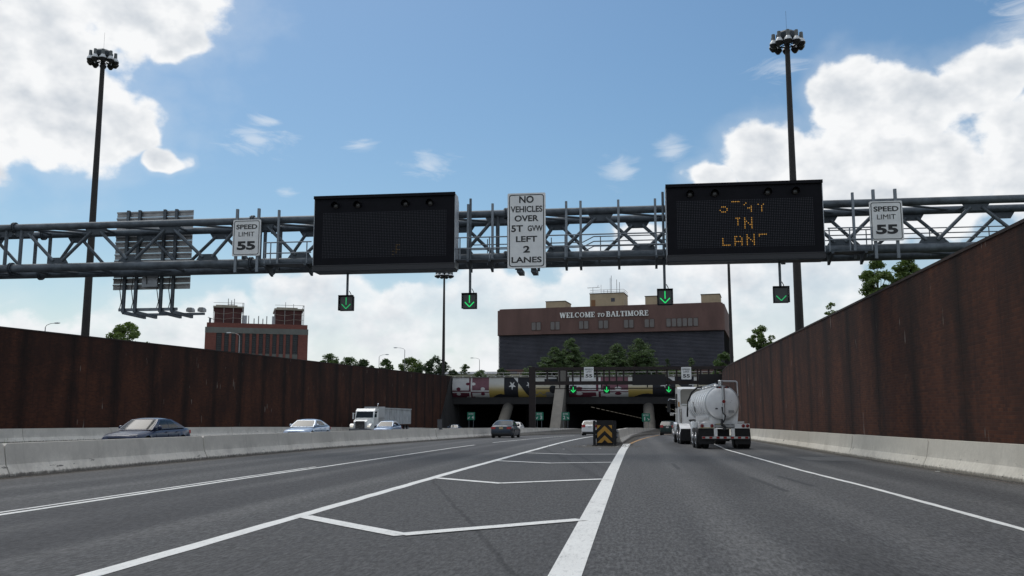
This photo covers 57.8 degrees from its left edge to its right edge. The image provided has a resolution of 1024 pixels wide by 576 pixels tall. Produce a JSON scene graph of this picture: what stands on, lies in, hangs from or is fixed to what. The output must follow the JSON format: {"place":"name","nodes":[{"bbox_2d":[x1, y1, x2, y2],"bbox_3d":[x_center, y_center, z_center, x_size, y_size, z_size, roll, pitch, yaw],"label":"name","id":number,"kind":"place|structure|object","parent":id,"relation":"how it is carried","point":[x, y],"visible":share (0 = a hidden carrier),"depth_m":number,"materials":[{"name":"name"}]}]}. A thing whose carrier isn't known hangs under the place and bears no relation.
{"place":"outdoors","nodes":[
{"label":"outdoors","id":0,"kind":"place"},
{"bbox_2d":[0,434,1023,575],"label":"road","id":1,"kind":"structure","parent":0,"point":[649,505],"depth_m":13.68,"materials":[{"name":"grey asphalt"}]},
{"bbox_2d":[101,418,190,439],"bbox_3d":[-16.636,6.678,42.433,2.116,1.480,4.897,-1,-8,9],"label":"sedan","id":2,"kind":"object","parent":1,"relation":"on","point":[147,428],"visible":0.52,"depth_m":41.73,"materials":[{"name":"blue paint"}]},
{"bbox_2d":[0,427,432,442],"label":"concrete barrier","id":3,"kind":"object","parent":1,"relation":"on","point":[41,435],"visible":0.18,"depth_m":62.49,"materials":[{"name":"grey concrete"}]},
{"bbox_2d":[0,326,452,428],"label":"brick retaining wall","id":4,"kind":"structure","parent":1,"relation":"on","point":[54,380],"depth_m":76.33,"materials":[{"name":"brown brick"}]},
{"bbox_2d":[0,428,581,477],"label":"concrete barrier","id":5,"kind":"object","parent":1,"relation":"on","point":[26,458],"visible":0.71,"depth_m":31.73,"materials":[{"name":"grey concrete"}]},
{"bbox_2d":[437,419,442,429],"bbox_3d":[-5.065,9.556,65.026,0.400,0.710,0.160,-1,-8,7],"label":"marker post","id":6,"kind":"object","parent":5,"relation":"on","point":[439,423],"visible":0.93,"depth_m":65.00,"materials":[{"name":"grey"}]},
{"bbox_2d":[283,419,330,432],"bbox_3d":[-13.955,9.677,63.350,2.116,1.460,4.747,-1,-8,9],"label":"sedan","id":7,"kind":"object","parent":1,"relation":"on","point":[308,425],"visible":0.56,"depth_m":62.62,"materials":[{"name":"blue paint"}]},
{"bbox_2d":[349,403,411,430],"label":"truck","id":8,"kind":"object","parent":1,"relation":"on","point":[368,418],"visible":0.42,"depth_m":105.98,"materials":[{"name":"white paint"}]},
{"bbox_2d":[373,421,401,429],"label":"sedan","id":9,"kind":"object","parent":1,"relation":"on","point":[386,425],"visible":0.55,"depth_m":93.65,"materials":[{"name":"silver"}]},
{"bbox_2d":[447,424,461,427],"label":"sedan","id":10,"kind":"object","parent":1,"relation":"on","point":[454,426],"visible":0.39,"depth_m":152.36,"materials":[{"name":"silver"}]},
{"bbox_2d":[467,412,474,425],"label":"bore sign","id":11,"kind":"object","parent":1,"relation":"on","point":[470,415],"visible":0.98,"depth_m":150.73,"materials":[{"name":"green"}]},
{"bbox_2d":[491,420,519,437],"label":"sedan","id":12,"kind":"object","parent":1,"relation":"on","point":[499,428],"visible":0.99,"depth_m":75.65,"materials":[{"name":"blue paint"}]},
{"bbox_2d":[0,189,1023,279],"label":"sign gantry","id":13,"kind":"object","parent":1,"relation":"on","point":[938,246],"visible":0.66,"depth_m":41.50,"materials":[{"name":"metal"}]},
{"bbox_2d":[113,209,205,318],"bbox_3d":[-17.371,-1.150,45.841,3.950,5.140,2.212,-1,-8,7],"label":"overhead sign","id":14,"kind":"object","parent":13,"relation":"attached to","point":[153,252],"visible":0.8,"depth_m":45.08,"materials":[{"name":"metal"}]},
{"bbox_2d":[232,219,260,255],"bbox_3d":[-11.939,-2.258,41.742,1.300,1.660,0.060,-1,-8,7],"label":"speed limit sign","id":15,"kind":"object","parent":13,"relation":"attached to","point":[246,241],"visible":1,"depth_m":41.72,"materials":[{"name":"white metal"}]},
{"bbox_2d":[312,192,458,274],"bbox_3d":[-5.534,-2.376,40.490,6.310,3.360,1.140,-1,-8,7],"label":"message board","id":16,"kind":"object","parent":13,"relation":"attached to","point":[389,233],"visible":1,"depth_m":40.21,"materials":[{"name":"black metal"}]},
{"bbox_2d":[338,273,353,310],"bbox_3d":[-7.231,-0.002,40.633,0.660,2.000,0.360,-1,-8,7],"label":"lane signal","id":17,"kind":"object","parent":16,"relation":"hanging from","point":[346,302],"visible":0.95,"depth_m":40.49,"materials":[{"name":"grey metal"}]},
{"bbox_2d":[461,198,476,308],"bbox_3d":[-1.818,-1.513,40.128,0.660,4.850,0.360,-1,-8,7],"label":"lane signal","id":18,"kind":"object","parent":13,"relation":"hanging from","point":[469,300],"visible":1,"depth_m":39.84,"materials":[{"name":"grey metal"}]},
{"bbox_2d":[508,192,545,275],"bbox_3d":[0.687,-2.292,39.798,1.620,3.400,1.130,-1,-8,7],"label":"weight limit sign","id":19,"kind":"object","parent":13,"relation":"attached to","point":[526,230],"visible":1,"depth_m":39.26,"materials":[{"name":"white reflective sheeting"},{"name":"black paint"},{"name":"aluminium"}]},
{"bbox_2d":[657,192,672,305],"bbox_3d":[6.391,-1.695,39.062,0.660,4.850,0.360,-1,-8,7],"label":"lane signal","id":20,"kind":"object","parent":13,"relation":"hanging from","point":[664,295],"visible":1,"depth_m":38.78,"materials":[{"name":"grey"}]},
{"bbox_2d":[665,179,825,264],"bbox_3d":[9.611,-2.716,38.524,6.360,3.280,1.140,-1,-8,7],"label":"message board","id":21,"kind":"object","parent":13,"relation":"attached to","point":[755,222],"visible":1,"depth_m":38.25,"materials":[{"name":"black metal"}]},
{"bbox_2d":[773,262,789,302],"bbox_3d":[11.061,-0.365,38.252,0.660,1.950,0.360,-1,-8,7],"label":"lane signal","id":22,"kind":"object","parent":21,"relation":"hanging from","point":[781,293],"visible":0.96,"depth_m":38.11,"materials":[{"name":"grey metal"}]},
{"bbox_2d":[869,201,903,240],"bbox_3d":[15.405,-2.765,38.178,1.300,1.660,0.060,-1,-8,7],"label":"speed limit sign","id":23,"kind":"object","parent":13,"relation":"attached to","point":[886,220],"visible":0.99,"depth_m":38.16,"materials":[{"name":"white metal"}]},
{"bbox_2d":[516,422,524,427],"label":"sedan","id":24,"kind":"object","parent":1,"relation":"on","point":[521,425],"visible":0.16,"depth_m":111.20,"materials":[{"name":"white paint"}]},
{"bbox_2d":[536,412,542,419],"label":"bore sign","id":25,"kind":"object","parent":1,"relation":"on","point":[539,415],"visible":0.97,"depth_m":149.29,"materials":[{"name":"green"}]},
{"bbox_2d":[561,412,569,427],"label":"bore sign","id":26,"kind":"object","parent":1,"relation":"on","point":[565,415],"visible":1,"depth_m":148.75,"materials":[{"name":"green"}]},
{"bbox_2d":[582,420,595,434],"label":"crossover","id":27,"kind":"object","parent":1,"relation":"on","point":[587,426],"visible":0.54,"depth_m":98.52,"materials":[{"name":"white paint"}]},
{"bbox_2d":[583,421,592,424],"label":"rear window","id":28,"kind":"structure","parent":27,"relation":"in","point":[585,422],"depth_m":98.88,"materials":[{"name":"grey glass"}]},
{"bbox_2d":[592,420,619,445],"bbox_3d":[5.318,8.146,52.333,1.400,1.360,6.200,-1,-8,7],"label":"crash cushion","id":29,"kind":"object","parent":1,"relation":"on","point":[605,432],"visible":0.96,"depth_m":49.57,"materials":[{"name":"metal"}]},
{"bbox_2d":[529,366,725,427],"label":"sign gantry","id":30,"kind":"object","parent":1,"relation":"on","point":[647,379],"visible":0.92,"depth_m":118.61,"materials":[{"name":"grey metal"}]},
{"bbox_2d":[570,382,576,393],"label":"lane signal","id":31,"kind":"object","parent":30,"relation":"hanging from","point":[573,389],"visible":1,"depth_m":118.77,"materials":[{"name":"green"}]},
{"bbox_2d":[584,367,593,378],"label":"speed limit sign","id":32,"kind":"object","parent":30,"relation":"attached to","point":[588,372],"visible":1,"depth_m":118.76,"materials":[{"name":"white metal"}]},
{"bbox_2d":[603,381,609,393],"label":"lane signal","id":33,"kind":"object","parent":30,"relation":"hanging from","point":[606,389],"visible":1,"depth_m":118.22,"materials":[{"name":"green"}]},
{"bbox_2d":[665,381,671,392],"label":"lane signal","id":34,"kind":"object","parent":30,"relation":"hanging from","point":[668,388],"visible":1,"depth_m":117.23,"materials":[{"name":"green"}]},
{"bbox_2d":[681,367,690,378],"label":"speed limit sign","id":35,"kind":"object","parent":30,"relation":"attached to","point":[685,372],"visible":1,"depth_m":117.17,"materials":[{"name":"white metal"}]},
{"bbox_2d":[616,428,659,442],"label":"concrete barrier","id":36,"kind":"object","parent":1,"relation":"on","point":[625,434],"visible":0.93,"depth_m":83.62,"materials":[{"name":"grey concrete"}]},
{"bbox_2d":[642,413,649,427],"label":"bore sign","id":37,"kind":"object","parent":1,"relation":"on","point":[645,417],"visible":0.98,"depth_m":147.06,"materials":[{"name":"green"}]},
{"bbox_2d":[660,421,674,434],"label":"sport utility vehicle","id":38,"kind":"object","parent":1,"relation":"on","point":[666,427],"visible":0.6,"depth_m":103.36,"materials":[{"name":"grey paint"}]},
{"bbox_2d":[667,380,750,447],"bbox_3d":[10.796,7.086,52.001,3.300,3.355,15.002,-1,-8,5],"label":"tanker truck","id":39,"kind":"object","parent":1,"relation":"on","point":[706,416],"visible":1,"depth_m":45.12,"materials":[{"name":"paint"}]},
{"bbox_2d":[721,218,1023,443],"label":"brick retaining wall","id":40,"kind":"structure","parent":1,"relation":"on","point":[934,350],"depth_m":32.02,"materials":[{"name":"brown brick"}]},
{"bbox_2d":[729,428,1023,482],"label":"concrete barrier","id":41,"kind":"object","parent":1,"relation":"on","point":[1003,461],"visible":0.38,"depth_m":27.73,"materials":[{"name":"grey concrete"}]},
{"bbox_2d":[0,437,1023,485],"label":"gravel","id":42,"kind":"structure","parent":0,"point":[591,446],"depth_m":36.06,"materials":[{"name":"stone"}]},
{"bbox_2d":[0,0,1023,372],"label":"sky","id":43,"kind":"structure","parent":0,"point":[212,108],"materials":[{"name":"blue"}]},
{"bbox_2d":[446,373,720,376],"bbox_3d":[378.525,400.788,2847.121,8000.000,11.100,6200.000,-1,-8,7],"label":"ground","id":44,"kind":"structure","parent":0,"point":[517,375],"depth_m":185.86,"materials":[{"name":"green plant"}]},
{"bbox_2d":[81,36,118,335],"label":"mast light","id":45,"kind":"object","parent":44,"relation":"on","point":[103,55],"visible":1,"depth_m":71.73,"materials":[{"name":"brown metal"}]},
{"bbox_2d":[105,321,149,342],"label":"tree","id":46,"kind":"object","parent":44,"relation":"on","point":[120,331],"visible":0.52,"depth_m":100.86,"materials":[{"name":"green plant"}]},
{"bbox_2d":[204,299,307,359],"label":"brick building","id":47,"kind":"structure","parent":44,"relation":"on","point":[284,334],"depth_m":173.86,"materials":[{"name":"brick"}]},
{"bbox_2d":[216,333,221,350],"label":"window","id":48,"kind":"structure","parent":47,"relation":"in","point":[219,335],"depth_m":171.19,"materials":[{"name":"grey glass"}]},
{"bbox_2d":[224,333,228,350],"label":"window","id":49,"kind":"structure","parent":47,"relation":"in","point":[226,339],"depth_m":171.57,"materials":[{"name":"glass"}]},
{"bbox_2d":[231,333,235,351],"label":"window","id":50,"kind":"structure","parent":47,"relation":"in","point":[233,337],"depth_m":171.90,"materials":[{"name":"glass"}]},
{"bbox_2d":[238,333,242,352],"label":"window","id":51,"kind":"structure","parent":47,"relation":"in","point":[241,335],"depth_m":172.24,"materials":[{"name":"glass"}]},
{"bbox_2d":[245,334,249,353],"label":"window","id":52,"kind":"structure","parent":47,"relation":"in","point":[246,335],"depth_m":172.58,"materials":[{"name":"glass"}]},
{"bbox_2d":[251,334,255,353],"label":"window","id":53,"kind":"structure","parent":47,"relation":"in","point":[253,335],"depth_m":172.91,"materials":[{"name":"grey glass"}]},
{"bbox_2d":[258,334,262,353],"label":"window","id":54,"kind":"structure","parent":47,"relation":"in","point":[260,349],"depth_m":173.25,"materials":[{"name":"grey glass"}]},
{"bbox_2d":[265,334,269,353],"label":"window","id":55,"kind":"structure","parent":47,"relation":"in","point":[267,344],"depth_m":173.59,"materials":[{"name":"grey glass"}]},
{"bbox_2d":[272,334,276,353],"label":"window","id":56,"kind":"structure","parent":47,"relation":"in","point":[274,338],"depth_m":173.97,"materials":[{"name":"grey glass"}]},
{"bbox_2d":[279,334,282,353],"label":"window","id":57,"kind":"structure","parent":47,"relation":"in","point":[280,336],"depth_m":174.31,"materials":[{"name":"glass"}]},
{"bbox_2d":[285,335,289,353],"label":"window","id":58,"kind":"structure","parent":47,"relation":"in","point":[287,351],"depth_m":174.65,"materials":[{"name":"glass"}]},
{"bbox_2d":[292,335,297,353],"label":"window","id":59,"kind":"structure","parent":47,"relation":"in","point":[295,337],"depth_m":175.04,"materials":[{"name":"grey glass"}]},
{"bbox_2d":[319,353,339,363],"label":"tree","id":60,"kind":"object","parent":44,"relation":"on","point":[329,357],"visible":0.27,"depth_m":226.81,"materials":[{"name":"green plant"}]},
{"bbox_2d":[340,357,357,364],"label":"tree","id":61,"kind":"object","parent":44,"relation":"on","point":[347,360],"visible":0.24,"depth_m":229.00,"materials":[{"name":"green plant"}]},
{"bbox_2d":[355,359,374,367],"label":"tree","id":62,"kind":"object","parent":44,"relation":"on","point":[363,362],"visible":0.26,"depth_m":227.50,"materials":[{"name":"green plant"}]},
{"bbox_2d":[379,358,394,369],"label":"tree","id":63,"kind":"object","parent":44,"relation":"on","point":[386,362],"visible":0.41,"depth_m":212.60,"materials":[{"name":"green plant"}]},
{"bbox_2d":[398,357,423,371],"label":"tree","id":64,"kind":"object","parent":44,"relation":"on","point":[410,361],"visible":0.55,"depth_m":195.27,"materials":[{"name":"green plant"}]},
{"bbox_2d":[413,366,427,373],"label":"tree","id":65,"kind":"object","parent":44,"relation":"on","point":[421,369],"visible":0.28,"depth_m":187.21,"materials":[{"name":"green plant"}]},
{"bbox_2d":[423,355,451,375],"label":"tree","id":66,"kind":"object","parent":44,"relation":"on","point":[429,365],"visible":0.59,"depth_m":182.72,"materials":[{"name":"green plant"}]},
{"bbox_2d":[435,272,453,374],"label":"mast light","id":67,"kind":"object","parent":44,"relation":"on","point":[445,275],"visible":0.93,"depth_m":163.53,"materials":[{"name":"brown metal"}]},
{"bbox_2d":[448,369,459,374],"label":"shrub","id":68,"kind":"object","parent":44,"relation":"on","point":[453,372],"visible":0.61,"depth_m":190.14,"materials":[{"name":"green plant"}]},
{"bbox_2d":[460,364,469,374],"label":"shrub","id":69,"kind":"object","parent":44,"relation":"on","point":[464,368],"visible":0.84,"depth_m":192.16,"materials":[{"name":"green plant"}]},
{"bbox_2d":[437,372,496,374],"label":"building","id":70,"kind":"structure","parent":44,"relation":"on","point":[446,373],"depth_m":267.37,"materials":[{"name":"concrete"}]},
{"bbox_2d":[473,370,489,376],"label":"shrub","id":71,"kind":"object","parent":44,"relation":"on","point":[478,373],"visible":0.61,"depth_m":179.00,"materials":[{"name":"green plant"}]},
{"bbox_2d":[495,367,510,376],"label":"shrub","id":72,"kind":"object","parent":44,"relation":"on","point":[501,371],"visible":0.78,"depth_m":180.13,"materials":[{"name":"green plant"}]},
{"bbox_2d":[521,366,530,376],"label":"shrub","id":73,"kind":"object","parent":44,"relation":"on","point":[525,373],"visible":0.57,"depth_m":179.88,"materials":[{"name":"green plant"}]},
{"bbox_2d":[536,347,565,376],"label":"conifer","id":74,"kind":"object","parent":44,"relation":"on","point":[554,352],"visible":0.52,"depth_m":182.40,"materials":[{"name":"green plant"}]},
{"bbox_2d":[551,338,586,374],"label":"conifer","id":75,"kind":"object","parent":44,"relation":"on","point":[573,358],"visible":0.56,"depth_m":182.94,"materials":[{"name":"green plant"}]},
{"bbox_2d":[441,371,706,428],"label":"tunnel portal","id":76,"kind":"object","parent":44,"relation":"on","point":[489,401],"visible":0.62,"depth_m":164.39,"materials":[{"name":"concrete"}]},
{"bbox_2d":[503,371,718,376],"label":"deck railing","id":77,"kind":"object","parent":76,"relation":"on","point":[594,372],"visible":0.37,"depth_m":169.27,"materials":[{"name":"metal"}]},
{"bbox_2d":[578,353,617,374],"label":"conifer","id":78,"kind":"object","parent":44,"relation":"on","point":[597,360],"visible":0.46,"depth_m":177.80,"materials":[{"name":"green plant"}]},
{"bbox_2d":[497,277,729,373],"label":"ventilation building","id":79,"kind":"structure","parent":44,"relation":"on","point":[679,334],"depth_m":195.09,"materials":[{"name":"brown brick"}]},
{"bbox_2d":[531,322,535,330],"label":"window","id":80,"kind":"structure","parent":79,"relation":"in","point":[533,324],"depth_m":198.97,"materials":[{"name":"grey"}]},
{"bbox_2d":[536,322,540,330],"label":"window","id":81,"kind":"structure","parent":79,"relation":"in","point":[538,324],"depth_m":198.68,"materials":[{"name":"grey"}]},
{"bbox_2d":[550,321,554,329],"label":"window","id":82,"kind":"structure","parent":79,"relation":"in","point":[552,324],"depth_m":197.91,"materials":[{"name":"grey"}]},
{"bbox_2d":[555,321,559,329],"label":"window","id":83,"kind":"structure","parent":79,"relation":"in","point":[557,323],"depth_m":197.62,"materials":[{"name":"grey"}]},
{"bbox_2d":[579,321,583,329],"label":"window","id":84,"kind":"structure","parent":79,"relation":"in","point":[581,323],"depth_m":196.22,"materials":[{"name":"grey"}]},
{"bbox_2d":[584,320,588,328],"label":"window","id":85,"kind":"structure","parent":79,"relation":"in","point":[586,323],"depth_m":195.94,"materials":[{"name":"grey"}]},
{"bbox_2d":[598,320,602,328],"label":"window","id":86,"kind":"structure","parent":79,"relation":"in","point":[600,322],"depth_m":195.13,"materials":[{"name":"grey"}]},
{"bbox_2d":[603,320,607,328],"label":"window","id":87,"kind":"structure","parent":79,"relation":"in","point":[605,322],"depth_m":194.84,"materials":[{"name":"grey"}]},
{"bbox_2d":[624,319,628,327],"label":"window","id":88,"kind":"structure","parent":79,"relation":"in","point":[626,322],"depth_m":193.70,"materials":[{"name":"grey"}]},
{"bbox_2d":[629,319,633,327],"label":"window","id":89,"kind":"structure","parent":79,"relation":"in","point":[631,321],"depth_m":193.42,"materials":[{"name":"grey"}]},
{"bbox_2d":[644,319,648,327],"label":"window","id":90,"kind":"structure","parent":79,"relation":"in","point":[646,321],"depth_m":192.57,"materials":[{"name":"grey"}]},
{"bbox_2d":[649,318,654,327],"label":"window","id":91,"kind":"structure","parent":79,"relation":"in","point":[652,321],"depth_m":192.29,"materials":[{"name":"grey"}]},
{"bbox_2d":[666,318,670,326],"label":"window","id":92,"kind":"structure","parent":79,"relation":"in","point":[668,320],"depth_m":191.40,"materials":[{"name":"grey"}]},
{"bbox_2d":[671,318,676,326],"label":"window","id":93,"kind":"structure","parent":79,"relation":"in","point":[673,320],"depth_m":191.07,"materials":[{"name":"grey"}]},
{"bbox_2d":[677,318,681,326],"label":"window","id":94,"kind":"structure","parent":79,"relation":"in","point":[679,320],"depth_m":190.79,"materials":[{"name":"grey"}]},
{"bbox_2d":[682,318,687,326],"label":"window","id":95,"kind":"structure","parent":79,"relation":"in","point":[684,320],"depth_m":190.51,"materials":[{"name":"grey"}]},
{"bbox_2d":[688,317,692,326],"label":"window","id":96,"kind":"structure","parent":79,"relation":"in","point":[690,320],"depth_m":190.23,"materials":[{"name":"grey"}]},
{"bbox_2d":[693,317,697,326],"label":"window","id":97,"kind":"structure","parent":79,"relation":"in","point":[695,319],"depth_m":189.95,"materials":[{"name":"grey"}]},
{"bbox_2d":[603,343,639,374],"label":"conifer","id":98,"kind":"object","parent":44,"relation":"on","point":[614,358],"visible":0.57,"depth_m":180.50,"materials":[{"name":"green plant"}]},
{"bbox_2d":[621,338,664,375],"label":"conifer","id":99,"kind":"object","parent":44,"relation":"on","point":[642,355],"visible":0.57,"depth_m":180.52,"materials":[{"name":"green plant"}]},
{"bbox_2d":[636,364,652,373],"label":"shrub","id":100,"kind":"object","parent":44,"relation":"on","point":[643,371],"visible":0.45,"depth_m":177.20,"materials":[{"name":"green plant"}]},
{"bbox_2d":[668,370,680,375],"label":"shrub","id":101,"kind":"object","parent":44,"relation":"on","point":[671,372],"visible":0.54,"depth_m":174.55,"materials":[{"name":"green plant"}]},
{"bbox_2d":[688,358,694,374],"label":"shrub","id":102,"kind":"object","parent":44,"relation":"on","point":[692,361],"visible":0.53,"depth_m":179.59,"materials":[{"name":"green plant"}]},
{"bbox_2d":[710,352,729,373],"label":"shrub","id":103,"kind":"object","parent":44,"relation":"on","point":[723,355],"visible":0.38,"depth_m":146.21,"materials":[{"name":"green plant"}]},
{"bbox_2d":[727,264,733,363],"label":"mast light","id":104,"kind":"object","parent":44,"relation":"on","point":[730,321],"visible":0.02,"depth_m":108.03,"materials":[{"name":"brown metal"}]},
{"bbox_2d":[745,325,775,350],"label":"tree","id":105,"kind":"object","parent":44,"relation":"on","point":[761,342],"visible":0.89,"depth_m":85.76,"materials":[{"name":"green plant"}]},
{"bbox_2d":[769,27,805,330],"bbox_3d":[18.537,-7.375,61.238,2.402,23.000,2.412,-1,-8,7],"label":"mast light","id":106,"kind":"object","parent":44,"relation":"on","point":[787,38],"visible":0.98,"depth_m":61.56,"materials":[{"name":"brown metal"}]},
{"bbox_2d":[824,302,837,314],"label":"tree","id":107,"kind":"object","parent":44,"relation":"on","point":[830,304],"visible":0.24,"depth_m":67.95,"materials":[{"name":"green plant"}]},
{"bbox_2d":[858,261,903,296],"bbox_3d":[20.007,0.445,50.248,2.260,4.221,2.321,-1,-8,7],"label":"tree","id":108,"kind":"object","parent":44,"relation":"on","point":[870,278],"visible":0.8,"depth_m":50.21,"materials":[{"name":"green plant"}]},
{"bbox_2d":[889,260,919,284],"bbox_3d":[21.336,0.365,50.117,1.814,4.343,1.830,-1,-8,7],"label":"tree","id":109,"kind":"object","parent":44,"relation":"on","point":[904,268],"visible":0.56,"depth_m":50.01,"materials":[{"name":"green plant"}]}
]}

